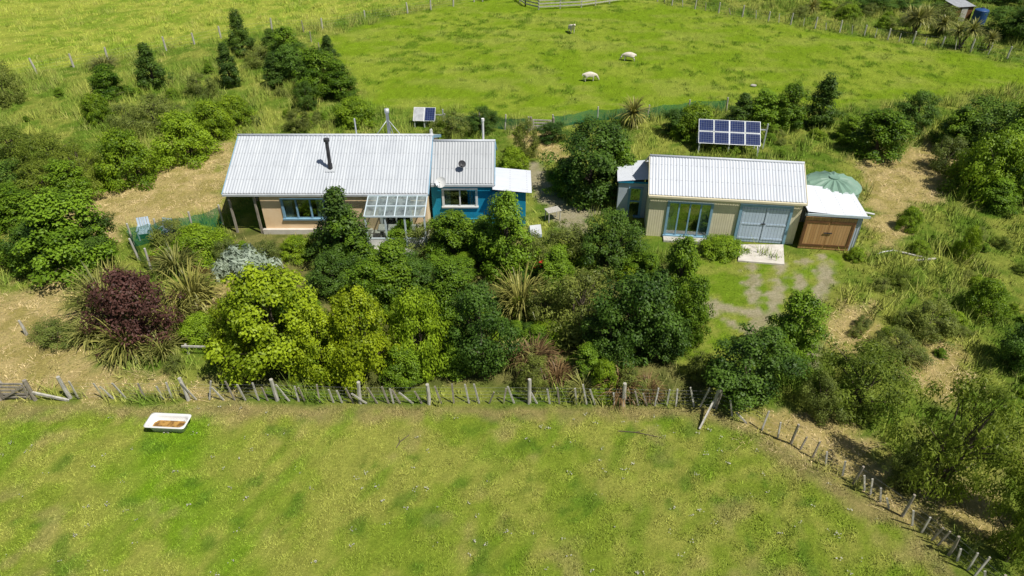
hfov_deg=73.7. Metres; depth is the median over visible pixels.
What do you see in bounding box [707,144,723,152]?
shrub
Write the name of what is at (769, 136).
broadleaf tree
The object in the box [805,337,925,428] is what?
willow tree
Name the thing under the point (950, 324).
shrub
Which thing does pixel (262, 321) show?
broadleaf tree
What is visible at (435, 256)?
broadleaf tree
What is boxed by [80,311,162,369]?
flax plant
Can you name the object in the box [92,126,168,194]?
shrub
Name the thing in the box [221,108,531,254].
house
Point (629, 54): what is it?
sheep
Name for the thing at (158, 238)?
shrub
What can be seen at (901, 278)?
shrub
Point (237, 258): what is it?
silver leaf plant
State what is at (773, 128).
broadleaf tree
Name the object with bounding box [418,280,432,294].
broadleaf tree
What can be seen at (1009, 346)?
evergreen tree
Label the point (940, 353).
broadleaf tree
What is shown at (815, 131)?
shrub
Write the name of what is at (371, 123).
shrub
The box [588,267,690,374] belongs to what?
evergreen tree
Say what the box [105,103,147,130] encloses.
shrub
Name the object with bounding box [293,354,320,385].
broadleaf tree
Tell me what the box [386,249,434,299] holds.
evergreen tree
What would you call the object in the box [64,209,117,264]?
evergreen tree
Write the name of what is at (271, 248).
shrub
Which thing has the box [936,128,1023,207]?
shrub
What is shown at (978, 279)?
shrub
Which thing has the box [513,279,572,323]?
shrub
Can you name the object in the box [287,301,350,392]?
broadleaf tree
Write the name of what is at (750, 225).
door
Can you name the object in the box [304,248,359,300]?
evergreen tree
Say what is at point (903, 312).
shrub
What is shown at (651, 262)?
broadleaf tree
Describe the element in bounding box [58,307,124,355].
flax plant
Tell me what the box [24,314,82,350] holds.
shrub
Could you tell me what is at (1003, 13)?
evergreen tree
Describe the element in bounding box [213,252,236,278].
silver leaf plant
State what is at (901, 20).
shrub
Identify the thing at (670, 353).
evergreen tree
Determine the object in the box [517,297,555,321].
evergreen tree
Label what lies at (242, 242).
broadleaf tree
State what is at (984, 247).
broadleaf tree
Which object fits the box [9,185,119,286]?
broadleaf tree
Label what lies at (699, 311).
broadleaf tree
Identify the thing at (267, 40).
conifer tree
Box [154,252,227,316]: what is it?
flax plant
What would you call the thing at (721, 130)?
solar panel array
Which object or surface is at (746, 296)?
mown grass
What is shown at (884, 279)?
shrub
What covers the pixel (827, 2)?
shrub
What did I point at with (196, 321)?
shrub
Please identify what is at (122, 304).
purple shrub
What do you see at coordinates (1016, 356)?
shrub
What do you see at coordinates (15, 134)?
bush
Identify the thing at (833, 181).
water tank
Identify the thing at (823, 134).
shrub
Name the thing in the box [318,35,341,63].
conifer tree
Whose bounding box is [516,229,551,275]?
shrub
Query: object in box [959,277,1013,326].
shrub
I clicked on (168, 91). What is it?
shrub
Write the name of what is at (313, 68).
broadleaf tree
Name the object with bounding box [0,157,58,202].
willow tree
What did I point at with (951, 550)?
wire fence
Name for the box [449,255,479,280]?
broadleaf tree
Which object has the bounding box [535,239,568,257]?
shrub
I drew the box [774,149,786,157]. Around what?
broadleaf tree
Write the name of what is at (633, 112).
cabbage tree
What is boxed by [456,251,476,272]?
broadleaf tree
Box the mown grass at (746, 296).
[677,252,845,375]
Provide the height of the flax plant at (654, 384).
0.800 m
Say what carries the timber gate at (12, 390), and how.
on the ground at (826, 278)
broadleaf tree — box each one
[0,181,32,231]
[0,225,53,279]
[0,229,16,270]
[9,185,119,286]
[35,158,106,210]
[52,88,64,96]
[86,63,134,102]
[129,88,145,96]
[199,261,333,388]
[202,63,216,73]
[205,293,265,367]
[238,240,249,248]
[262,25,302,73]
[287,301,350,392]
[291,44,338,98]
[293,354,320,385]
[302,232,327,261]
[308,298,326,312]
[317,209,376,278]
[319,283,406,394]
[321,59,359,99]
[321,363,362,384]
[343,258,394,316]
[366,236,421,307]
[377,342,430,389]
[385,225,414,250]
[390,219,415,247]
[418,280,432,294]
[420,209,474,260]
[421,257,476,325]
[427,246,458,266]
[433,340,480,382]
[441,320,456,339]
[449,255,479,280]
[455,214,502,264]
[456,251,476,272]
[473,190,541,285]
[504,356,522,373]
[507,320,522,337]
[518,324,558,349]
[538,244,576,293]
[542,157,581,198]
[558,322,581,343]
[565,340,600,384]
[573,255,596,275]
[593,137,638,198]
[617,251,653,282]
[633,251,659,281]
[654,234,709,313]
[670,274,715,353]
[736,88,790,128]
[759,287,832,365]
[763,132,776,142]
[764,82,811,129]
[767,125,780,135]
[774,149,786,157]
[832,115,864,142]
[841,108,919,163]
[927,107,980,152]
[933,347,949,359]
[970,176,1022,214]
[980,243,992,252]
[983,117,1023,183]
[990,100,1023,149]
[1003,472,1023,524]
[1014,315,1023,323]
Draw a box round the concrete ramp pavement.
[738,244,783,265]
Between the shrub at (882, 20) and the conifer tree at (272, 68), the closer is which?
the conifer tree at (272, 68)
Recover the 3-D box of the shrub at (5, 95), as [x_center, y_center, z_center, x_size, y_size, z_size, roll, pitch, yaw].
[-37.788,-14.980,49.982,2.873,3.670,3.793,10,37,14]
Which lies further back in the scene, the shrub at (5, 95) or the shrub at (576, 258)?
the shrub at (5, 95)
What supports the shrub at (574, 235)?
on the ground at (826, 278)
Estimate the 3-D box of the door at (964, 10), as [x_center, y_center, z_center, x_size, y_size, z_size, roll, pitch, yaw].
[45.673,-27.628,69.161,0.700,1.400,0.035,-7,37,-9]
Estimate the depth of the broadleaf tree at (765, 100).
46.92 m
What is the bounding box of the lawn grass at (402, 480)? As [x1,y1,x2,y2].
[0,400,954,575]
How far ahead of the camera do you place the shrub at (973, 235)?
33.74 m
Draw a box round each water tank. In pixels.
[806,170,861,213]
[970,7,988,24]
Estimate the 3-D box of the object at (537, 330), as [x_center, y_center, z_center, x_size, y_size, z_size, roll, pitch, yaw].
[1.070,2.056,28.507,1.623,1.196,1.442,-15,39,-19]
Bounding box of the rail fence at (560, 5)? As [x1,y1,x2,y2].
[525,0,616,9]
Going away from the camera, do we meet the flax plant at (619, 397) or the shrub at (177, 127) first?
the flax plant at (619, 397)
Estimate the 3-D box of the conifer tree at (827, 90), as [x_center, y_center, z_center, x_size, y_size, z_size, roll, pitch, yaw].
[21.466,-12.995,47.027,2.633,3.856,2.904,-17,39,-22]
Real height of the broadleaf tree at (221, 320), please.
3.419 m
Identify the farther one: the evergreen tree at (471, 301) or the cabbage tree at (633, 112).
the cabbage tree at (633, 112)
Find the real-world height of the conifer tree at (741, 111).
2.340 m
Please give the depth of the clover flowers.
22.52 m
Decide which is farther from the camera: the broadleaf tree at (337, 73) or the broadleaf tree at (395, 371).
the broadleaf tree at (337, 73)
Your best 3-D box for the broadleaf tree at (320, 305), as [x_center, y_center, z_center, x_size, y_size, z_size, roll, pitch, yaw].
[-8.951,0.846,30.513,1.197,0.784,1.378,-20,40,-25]
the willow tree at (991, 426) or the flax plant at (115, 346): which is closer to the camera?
the willow tree at (991, 426)
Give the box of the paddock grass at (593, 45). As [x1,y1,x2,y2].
[330,0,1023,119]
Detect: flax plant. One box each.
[46,257,142,323]
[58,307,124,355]
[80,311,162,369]
[81,253,143,295]
[85,53,120,69]
[128,322,191,368]
[131,286,210,342]
[138,239,207,284]
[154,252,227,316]
[490,259,548,320]
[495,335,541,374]
[507,331,564,379]
[538,354,576,390]
[559,369,602,408]
[570,341,625,387]
[594,361,649,412]
[632,369,667,405]
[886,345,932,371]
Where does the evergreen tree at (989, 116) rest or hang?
on the ground at (826, 278)
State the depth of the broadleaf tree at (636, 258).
32.39 m
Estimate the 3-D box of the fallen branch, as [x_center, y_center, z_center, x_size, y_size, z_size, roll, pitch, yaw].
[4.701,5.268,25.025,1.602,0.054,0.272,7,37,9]
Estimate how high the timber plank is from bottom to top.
0.638 m
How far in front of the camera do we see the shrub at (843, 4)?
72.88 m
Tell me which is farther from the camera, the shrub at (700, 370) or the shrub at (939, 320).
the shrub at (939, 320)
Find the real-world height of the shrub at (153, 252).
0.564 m
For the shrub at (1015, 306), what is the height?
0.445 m
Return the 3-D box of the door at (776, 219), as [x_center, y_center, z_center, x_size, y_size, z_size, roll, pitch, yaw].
[13.433,-3.181,34.899,1.180,2.060,0.058,4,36,5]
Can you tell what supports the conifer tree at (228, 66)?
on the ground at (826, 278)
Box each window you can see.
[279,198,325,219]
[441,189,478,207]
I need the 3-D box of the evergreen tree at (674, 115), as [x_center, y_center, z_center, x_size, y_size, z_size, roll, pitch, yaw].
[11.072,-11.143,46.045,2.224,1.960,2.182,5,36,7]
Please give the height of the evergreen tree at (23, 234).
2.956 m
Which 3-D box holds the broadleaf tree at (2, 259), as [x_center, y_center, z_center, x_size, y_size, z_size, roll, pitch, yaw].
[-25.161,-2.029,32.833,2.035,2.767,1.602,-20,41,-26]
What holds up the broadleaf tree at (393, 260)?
on the ground at (826, 278)
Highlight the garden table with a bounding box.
[545,206,561,222]
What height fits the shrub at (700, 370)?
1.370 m
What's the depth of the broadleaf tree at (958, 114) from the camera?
43.70 m
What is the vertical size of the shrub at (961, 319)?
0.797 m
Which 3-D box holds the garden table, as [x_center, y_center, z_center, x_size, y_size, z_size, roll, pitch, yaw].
[2.229,-4.006,37.288,0.800,0.648,0.544,-14,38,-18]
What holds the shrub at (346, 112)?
on the ground at (826, 278)
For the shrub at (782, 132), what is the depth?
46.42 m
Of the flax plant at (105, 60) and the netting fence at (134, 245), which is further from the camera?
the flax plant at (105, 60)
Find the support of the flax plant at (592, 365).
on the ground at (826, 278)
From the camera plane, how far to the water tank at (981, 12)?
68.38 m
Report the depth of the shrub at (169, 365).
27.45 m
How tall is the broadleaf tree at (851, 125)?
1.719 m
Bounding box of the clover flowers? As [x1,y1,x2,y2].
[0,406,862,575]
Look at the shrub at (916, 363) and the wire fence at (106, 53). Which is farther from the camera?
the wire fence at (106, 53)
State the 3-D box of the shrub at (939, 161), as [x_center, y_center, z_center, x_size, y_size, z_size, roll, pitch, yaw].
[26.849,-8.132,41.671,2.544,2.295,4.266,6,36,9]
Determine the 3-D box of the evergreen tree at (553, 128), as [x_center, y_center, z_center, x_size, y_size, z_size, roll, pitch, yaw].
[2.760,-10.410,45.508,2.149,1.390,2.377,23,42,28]
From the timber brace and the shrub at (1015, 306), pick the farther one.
the shrub at (1015, 306)
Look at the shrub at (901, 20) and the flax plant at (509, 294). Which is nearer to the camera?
the flax plant at (509, 294)
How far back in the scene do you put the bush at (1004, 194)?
37.57 m
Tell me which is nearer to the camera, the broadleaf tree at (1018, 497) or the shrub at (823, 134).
the broadleaf tree at (1018, 497)
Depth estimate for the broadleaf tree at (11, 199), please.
35.62 m
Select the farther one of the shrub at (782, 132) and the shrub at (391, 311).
the shrub at (782, 132)
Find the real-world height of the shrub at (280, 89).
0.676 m
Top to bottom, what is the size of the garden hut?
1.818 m
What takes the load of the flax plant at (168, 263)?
on the ground at (826, 278)
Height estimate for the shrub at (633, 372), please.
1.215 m
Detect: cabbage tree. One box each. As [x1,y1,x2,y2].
[614,94,653,129]
[804,0,822,13]
[896,3,943,33]
[934,15,954,36]
[942,16,985,48]
[982,29,1000,50]
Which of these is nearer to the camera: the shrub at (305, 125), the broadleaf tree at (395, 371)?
the broadleaf tree at (395, 371)
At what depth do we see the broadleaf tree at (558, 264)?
30.82 m
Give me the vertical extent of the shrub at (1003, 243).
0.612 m
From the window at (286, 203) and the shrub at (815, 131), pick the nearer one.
the window at (286, 203)
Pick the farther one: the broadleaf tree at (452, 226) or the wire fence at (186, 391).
the broadleaf tree at (452, 226)
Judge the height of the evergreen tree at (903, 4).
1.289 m
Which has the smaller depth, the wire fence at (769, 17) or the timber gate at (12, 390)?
the timber gate at (12, 390)
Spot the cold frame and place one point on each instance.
(535, 227)
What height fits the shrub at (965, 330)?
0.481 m
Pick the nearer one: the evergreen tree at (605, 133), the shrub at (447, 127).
the evergreen tree at (605, 133)
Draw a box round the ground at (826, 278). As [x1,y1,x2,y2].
[0,0,1023,575]
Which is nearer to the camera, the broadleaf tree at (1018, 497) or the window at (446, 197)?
the broadleaf tree at (1018, 497)
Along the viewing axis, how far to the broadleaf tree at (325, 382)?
26.88 m
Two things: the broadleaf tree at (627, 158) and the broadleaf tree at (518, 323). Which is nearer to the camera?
the broadleaf tree at (518, 323)
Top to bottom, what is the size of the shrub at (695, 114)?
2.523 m
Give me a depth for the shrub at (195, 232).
33.99 m
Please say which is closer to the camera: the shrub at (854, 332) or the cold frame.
the shrub at (854, 332)
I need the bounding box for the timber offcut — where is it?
[892,249,925,257]
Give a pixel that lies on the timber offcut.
(911, 254)
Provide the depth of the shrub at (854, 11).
69.74 m
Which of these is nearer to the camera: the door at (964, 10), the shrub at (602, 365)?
the shrub at (602, 365)
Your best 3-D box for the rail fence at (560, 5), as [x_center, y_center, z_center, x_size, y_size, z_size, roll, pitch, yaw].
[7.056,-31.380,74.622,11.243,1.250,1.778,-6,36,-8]
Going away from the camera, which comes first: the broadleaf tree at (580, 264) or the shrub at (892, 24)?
the broadleaf tree at (580, 264)
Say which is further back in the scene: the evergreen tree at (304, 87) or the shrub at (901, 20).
the shrub at (901, 20)
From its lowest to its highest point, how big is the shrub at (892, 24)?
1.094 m
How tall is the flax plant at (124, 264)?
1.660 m
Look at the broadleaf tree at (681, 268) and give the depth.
29.16 m
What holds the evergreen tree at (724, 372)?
on the ground at (826, 278)
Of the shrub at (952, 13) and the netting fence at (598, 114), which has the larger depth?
the shrub at (952, 13)
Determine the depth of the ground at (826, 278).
26.35 m
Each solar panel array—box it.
[413,107,443,127]
[696,119,768,156]
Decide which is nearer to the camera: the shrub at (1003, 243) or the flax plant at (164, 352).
the flax plant at (164, 352)
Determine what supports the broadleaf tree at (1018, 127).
on the ground at (826, 278)
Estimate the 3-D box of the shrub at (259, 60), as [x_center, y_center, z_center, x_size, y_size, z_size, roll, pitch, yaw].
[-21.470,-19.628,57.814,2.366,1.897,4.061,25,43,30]
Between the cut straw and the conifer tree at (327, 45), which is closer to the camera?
the cut straw
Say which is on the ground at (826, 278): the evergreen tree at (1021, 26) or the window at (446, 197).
the evergreen tree at (1021, 26)
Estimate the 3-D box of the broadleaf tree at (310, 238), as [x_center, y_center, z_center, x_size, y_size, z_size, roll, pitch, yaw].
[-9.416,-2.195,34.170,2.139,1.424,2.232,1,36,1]
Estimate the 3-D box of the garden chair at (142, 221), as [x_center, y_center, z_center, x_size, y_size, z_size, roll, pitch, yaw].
[-19.291,-3.115,35.776,0.660,0.984,0.762,-10,37,-14]
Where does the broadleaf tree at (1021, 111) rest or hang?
on the ground at (826, 278)
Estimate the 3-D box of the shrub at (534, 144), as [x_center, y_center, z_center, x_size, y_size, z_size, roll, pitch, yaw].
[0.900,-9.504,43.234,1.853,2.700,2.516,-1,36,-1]
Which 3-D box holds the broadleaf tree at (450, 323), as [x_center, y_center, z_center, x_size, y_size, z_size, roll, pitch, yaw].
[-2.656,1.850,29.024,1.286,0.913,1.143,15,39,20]
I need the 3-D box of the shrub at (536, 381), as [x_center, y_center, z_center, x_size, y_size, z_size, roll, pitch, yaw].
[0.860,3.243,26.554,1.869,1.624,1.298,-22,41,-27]
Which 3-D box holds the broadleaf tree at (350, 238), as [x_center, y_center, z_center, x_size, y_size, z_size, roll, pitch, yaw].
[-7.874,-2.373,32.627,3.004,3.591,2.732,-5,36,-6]
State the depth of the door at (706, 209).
35.36 m
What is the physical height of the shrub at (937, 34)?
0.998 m
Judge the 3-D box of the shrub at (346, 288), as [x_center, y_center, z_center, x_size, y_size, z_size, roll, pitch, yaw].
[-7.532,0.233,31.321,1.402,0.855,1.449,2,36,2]
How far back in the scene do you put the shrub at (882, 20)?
67.49 m
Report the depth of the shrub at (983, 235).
35.43 m
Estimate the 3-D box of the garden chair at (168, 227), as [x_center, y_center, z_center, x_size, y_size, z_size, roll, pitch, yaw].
[-18.110,-3.054,35.691,0.660,0.984,0.762,7,37,9]
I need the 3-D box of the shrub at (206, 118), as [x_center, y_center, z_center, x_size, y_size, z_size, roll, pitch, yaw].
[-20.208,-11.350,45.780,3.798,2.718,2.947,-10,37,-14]
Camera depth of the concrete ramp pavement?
34.43 m
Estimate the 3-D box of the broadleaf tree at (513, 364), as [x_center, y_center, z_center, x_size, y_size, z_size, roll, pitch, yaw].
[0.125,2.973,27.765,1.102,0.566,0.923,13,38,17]
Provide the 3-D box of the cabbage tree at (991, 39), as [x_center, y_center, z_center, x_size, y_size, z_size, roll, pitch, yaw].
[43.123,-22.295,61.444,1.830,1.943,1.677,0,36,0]
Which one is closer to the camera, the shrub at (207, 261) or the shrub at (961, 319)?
the shrub at (961, 319)
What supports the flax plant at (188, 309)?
on the ground at (826, 278)
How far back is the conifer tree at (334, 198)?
31.75 m
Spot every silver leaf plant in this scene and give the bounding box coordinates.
[210,243,284,281]
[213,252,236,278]
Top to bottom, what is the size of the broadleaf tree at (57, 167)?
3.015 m
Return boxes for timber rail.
[181,344,235,354]
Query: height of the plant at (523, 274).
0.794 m
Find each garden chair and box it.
[136,216,150,236]
[158,217,170,238]
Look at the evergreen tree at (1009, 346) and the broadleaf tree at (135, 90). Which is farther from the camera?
the broadleaf tree at (135, 90)
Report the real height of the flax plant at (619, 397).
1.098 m
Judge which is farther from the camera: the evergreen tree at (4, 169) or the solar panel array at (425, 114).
the solar panel array at (425, 114)
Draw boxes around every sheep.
[568,24,574,31]
[582,72,598,81]
[620,52,636,60]
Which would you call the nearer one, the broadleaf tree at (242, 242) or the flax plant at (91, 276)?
the flax plant at (91, 276)
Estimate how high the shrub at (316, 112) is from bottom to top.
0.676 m
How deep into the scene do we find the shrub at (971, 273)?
32.97 m
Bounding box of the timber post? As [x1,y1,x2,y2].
[18,320,27,335]
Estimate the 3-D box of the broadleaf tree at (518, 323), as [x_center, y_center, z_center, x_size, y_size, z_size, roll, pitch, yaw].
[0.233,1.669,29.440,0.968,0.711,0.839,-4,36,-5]
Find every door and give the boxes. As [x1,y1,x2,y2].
[378,199,412,223]
[662,201,713,237]
[736,206,766,241]
[759,208,790,243]
[958,8,967,21]
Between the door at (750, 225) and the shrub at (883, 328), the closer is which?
the shrub at (883, 328)
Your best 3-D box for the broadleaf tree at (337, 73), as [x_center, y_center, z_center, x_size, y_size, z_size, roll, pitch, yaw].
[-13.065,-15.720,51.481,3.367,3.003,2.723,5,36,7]
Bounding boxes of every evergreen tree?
[0,157,37,197]
[0,219,85,278]
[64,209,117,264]
[268,41,329,86]
[292,80,318,111]
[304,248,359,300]
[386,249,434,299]
[442,277,524,380]
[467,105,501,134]
[481,294,508,316]
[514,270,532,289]
[516,321,535,332]
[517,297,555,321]
[536,121,569,144]
[537,114,632,210]
[579,207,650,280]
[579,300,644,367]
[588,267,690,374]
[622,298,693,367]
[660,108,690,137]
[701,321,811,413]
[856,0,900,11]
[892,0,929,9]
[892,89,943,135]
[928,1,943,10]
[932,25,954,35]
[951,94,1020,155]
[978,5,1023,37]
[982,0,1023,4]
[994,144,1023,201]
[997,313,1023,373]
[999,5,1023,42]
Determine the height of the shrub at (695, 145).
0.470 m
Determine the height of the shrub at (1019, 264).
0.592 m
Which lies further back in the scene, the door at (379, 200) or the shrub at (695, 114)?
the shrub at (695, 114)
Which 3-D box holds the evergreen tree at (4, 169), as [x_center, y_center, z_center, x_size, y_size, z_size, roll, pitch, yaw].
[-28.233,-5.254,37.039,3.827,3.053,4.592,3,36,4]
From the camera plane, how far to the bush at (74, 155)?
38.76 m
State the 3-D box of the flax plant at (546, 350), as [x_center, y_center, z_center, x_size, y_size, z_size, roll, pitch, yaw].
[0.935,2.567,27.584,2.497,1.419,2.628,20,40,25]
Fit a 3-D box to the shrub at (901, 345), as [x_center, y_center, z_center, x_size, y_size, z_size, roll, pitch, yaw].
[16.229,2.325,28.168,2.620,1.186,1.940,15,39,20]
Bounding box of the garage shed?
[616,154,874,250]
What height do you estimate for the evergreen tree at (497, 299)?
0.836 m
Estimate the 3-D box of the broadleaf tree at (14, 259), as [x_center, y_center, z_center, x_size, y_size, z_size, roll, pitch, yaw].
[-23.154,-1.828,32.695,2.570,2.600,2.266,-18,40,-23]
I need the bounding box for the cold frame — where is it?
[528,224,541,236]
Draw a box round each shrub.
[0,59,30,110]
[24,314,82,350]
[77,265,207,360]
[78,91,118,127]
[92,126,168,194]
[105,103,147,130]
[119,93,184,135]
[147,216,193,247]
[150,107,223,170]
[160,352,185,378]
[165,88,179,98]
[166,221,237,261]
[173,104,185,112]
[176,311,219,353]
[180,72,225,100]
[187,99,242,140]
[210,235,242,260]
[213,92,257,130]
[240,44,269,69]
[250,115,265,125]
[252,238,283,259]
[262,81,273,90]
[272,87,284,95]
[277,107,320,133]
[277,234,316,266]
[308,256,323,272]
[310,114,321,123]
[312,110,321,119]
[331,95,376,131]
[335,283,352,301]
[366,121,377,129]
[381,285,450,382]
[384,302,408,324]
[404,219,445,259]
[425,110,472,138]
[427,338,448,353]
[433,120,450,138]
[489,331,508,345]
[495,145,531,169]
[504,296,523,317]
[513,117,540,159]
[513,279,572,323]
[515,352,549,398]
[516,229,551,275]
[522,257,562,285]
[534,318,565,351]
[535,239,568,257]
[539,219,598,265]
[539,264,615,353]
[564,243,581,276]
[585,357,620,405]
[614,264,641,282]
[616,362,650,404]
[667,100,715,144]
[677,348,715,383]
[690,143,700,150]
[695,232,751,263]
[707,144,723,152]
[724,145,740,154]
[774,137,788,145]
[776,129,786,135]
[790,4,810,18]
[795,369,851,427]
[805,0,837,12]
[809,128,821,138]
[814,131,826,140]
[830,3,864,21]
[835,136,846,145]
[839,1,851,7]
[845,247,866,263]
[846,324,867,337]
[853,314,874,331]
[863,2,879,15]
[870,324,938,368]
[872,276,892,291]
[875,14,890,28]
[880,327,893,336]
[881,15,898,27]
[881,438,943,495]
[889,270,914,289]
[891,310,914,326]
[893,206,924,233]
[898,14,910,25]
[908,240,933,257]
[909,295,961,353]
[912,346,927,362]
[922,2,965,26]
[927,134,971,177]
[929,27,953,37]
[929,315,958,335]
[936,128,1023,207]
[939,309,969,335]
[947,222,983,262]
[953,322,974,338]
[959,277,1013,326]
[960,268,975,277]
[967,276,982,287]
[979,226,989,241]
[991,234,1021,249]
[1007,303,1019,313]
[1011,352,1022,370]
[1015,259,1023,275]
[1018,390,1023,397]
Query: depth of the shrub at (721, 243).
34.20 m
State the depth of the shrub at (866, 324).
29.67 m
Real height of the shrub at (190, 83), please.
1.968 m
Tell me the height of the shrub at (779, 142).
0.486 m
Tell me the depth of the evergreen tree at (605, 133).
37.42 m
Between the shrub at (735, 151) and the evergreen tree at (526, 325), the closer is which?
the evergreen tree at (526, 325)
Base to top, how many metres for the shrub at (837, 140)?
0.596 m
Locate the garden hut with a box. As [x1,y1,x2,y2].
[943,0,974,21]
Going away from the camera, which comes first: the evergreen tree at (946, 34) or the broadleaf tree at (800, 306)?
the broadleaf tree at (800, 306)
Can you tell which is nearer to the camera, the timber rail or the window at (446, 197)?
the timber rail
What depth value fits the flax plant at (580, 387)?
26.42 m
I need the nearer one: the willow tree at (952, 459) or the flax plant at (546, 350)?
the willow tree at (952, 459)
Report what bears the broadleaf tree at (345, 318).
on the ground at (826, 278)
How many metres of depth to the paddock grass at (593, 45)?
60.50 m
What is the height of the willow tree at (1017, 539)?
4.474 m
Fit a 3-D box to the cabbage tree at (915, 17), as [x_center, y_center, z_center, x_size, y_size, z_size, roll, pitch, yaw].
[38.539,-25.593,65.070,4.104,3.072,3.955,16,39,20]
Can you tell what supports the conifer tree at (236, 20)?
on the ground at (826, 278)
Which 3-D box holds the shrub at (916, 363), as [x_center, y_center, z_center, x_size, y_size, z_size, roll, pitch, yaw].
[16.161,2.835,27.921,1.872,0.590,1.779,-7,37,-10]
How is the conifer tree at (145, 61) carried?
on the ground at (826, 278)
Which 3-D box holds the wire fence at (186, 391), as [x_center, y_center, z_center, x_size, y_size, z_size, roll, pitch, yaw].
[-4.697,3.994,25.870,25.023,1.356,0.420,1,36,1]
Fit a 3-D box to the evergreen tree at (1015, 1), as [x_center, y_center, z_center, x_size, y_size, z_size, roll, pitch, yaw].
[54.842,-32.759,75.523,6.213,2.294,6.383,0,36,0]
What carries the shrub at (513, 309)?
on the ground at (826, 278)
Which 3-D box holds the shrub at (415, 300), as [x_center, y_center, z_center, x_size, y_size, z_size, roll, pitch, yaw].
[-3.641,1.569,26.884,3.044,4.108,2.772,-15,39,-20]
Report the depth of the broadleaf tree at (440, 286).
28.82 m
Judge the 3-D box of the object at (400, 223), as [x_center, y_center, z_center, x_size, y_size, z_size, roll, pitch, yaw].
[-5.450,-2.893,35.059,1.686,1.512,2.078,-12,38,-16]
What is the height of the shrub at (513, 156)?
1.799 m
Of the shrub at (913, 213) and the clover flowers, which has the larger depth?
the shrub at (913, 213)
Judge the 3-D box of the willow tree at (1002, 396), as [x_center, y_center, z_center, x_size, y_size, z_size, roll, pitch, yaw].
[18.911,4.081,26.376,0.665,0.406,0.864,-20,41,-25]
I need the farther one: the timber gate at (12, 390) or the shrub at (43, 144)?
the shrub at (43, 144)
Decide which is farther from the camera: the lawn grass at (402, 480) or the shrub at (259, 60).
the shrub at (259, 60)
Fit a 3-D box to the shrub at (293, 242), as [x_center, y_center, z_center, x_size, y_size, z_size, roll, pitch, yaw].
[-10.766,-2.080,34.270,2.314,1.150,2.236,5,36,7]
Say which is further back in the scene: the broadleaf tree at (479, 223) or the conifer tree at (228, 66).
the conifer tree at (228, 66)
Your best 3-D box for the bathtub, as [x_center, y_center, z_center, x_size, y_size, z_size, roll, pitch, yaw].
[-12.610,4.983,25.090,1.529,0.442,0.728,2,36,3]
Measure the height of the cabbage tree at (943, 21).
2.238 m
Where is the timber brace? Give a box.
[27,391,69,401]
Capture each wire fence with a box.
[9,0,474,71]
[56,376,722,407]
[657,0,1023,59]
[715,390,1006,575]
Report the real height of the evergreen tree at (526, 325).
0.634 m
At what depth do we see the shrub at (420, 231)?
34.15 m
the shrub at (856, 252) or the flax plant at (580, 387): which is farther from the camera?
the shrub at (856, 252)
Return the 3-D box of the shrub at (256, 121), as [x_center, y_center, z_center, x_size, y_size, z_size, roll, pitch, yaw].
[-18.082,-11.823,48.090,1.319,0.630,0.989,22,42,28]
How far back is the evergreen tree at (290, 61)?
53.32 m
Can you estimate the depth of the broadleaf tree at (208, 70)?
56.55 m
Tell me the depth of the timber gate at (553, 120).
46.83 m
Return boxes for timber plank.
[699,401,713,429]
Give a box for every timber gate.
[0,379,37,400]
[530,117,554,130]
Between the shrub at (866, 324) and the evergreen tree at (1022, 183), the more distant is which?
the evergreen tree at (1022, 183)
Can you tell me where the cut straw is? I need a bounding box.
[0,131,1016,547]
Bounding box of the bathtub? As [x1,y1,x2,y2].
[144,412,190,432]
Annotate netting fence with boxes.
[126,204,224,271]
[444,113,529,130]
[552,97,728,125]
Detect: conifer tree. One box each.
[130,42,173,88]
[214,42,241,88]
[223,7,255,55]
[259,28,278,57]
[261,51,290,88]
[302,185,374,269]
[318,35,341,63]
[726,92,756,120]
[802,72,845,127]
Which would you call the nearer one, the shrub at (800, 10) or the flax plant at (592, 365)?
the flax plant at (592, 365)
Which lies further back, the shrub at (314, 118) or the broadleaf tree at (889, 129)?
the shrub at (314, 118)
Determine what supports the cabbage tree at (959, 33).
on the ground at (826, 278)
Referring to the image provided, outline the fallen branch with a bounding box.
[620,429,661,437]
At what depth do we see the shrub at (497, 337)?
28.72 m
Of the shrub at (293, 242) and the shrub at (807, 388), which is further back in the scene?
the shrub at (293, 242)
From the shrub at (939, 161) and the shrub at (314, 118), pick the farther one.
the shrub at (314, 118)
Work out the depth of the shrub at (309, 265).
33.34 m
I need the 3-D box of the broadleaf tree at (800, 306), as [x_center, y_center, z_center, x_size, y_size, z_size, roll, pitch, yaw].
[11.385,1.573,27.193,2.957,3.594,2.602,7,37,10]
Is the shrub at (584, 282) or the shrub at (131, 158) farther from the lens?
the shrub at (131, 158)
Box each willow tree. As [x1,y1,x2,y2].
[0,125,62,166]
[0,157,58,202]
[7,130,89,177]
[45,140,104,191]
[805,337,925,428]
[876,369,1023,505]
[957,407,1021,455]
[969,474,1023,573]
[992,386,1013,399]
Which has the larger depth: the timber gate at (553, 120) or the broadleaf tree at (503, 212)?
the timber gate at (553, 120)
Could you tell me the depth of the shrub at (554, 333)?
28.54 m
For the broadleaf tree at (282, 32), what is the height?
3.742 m

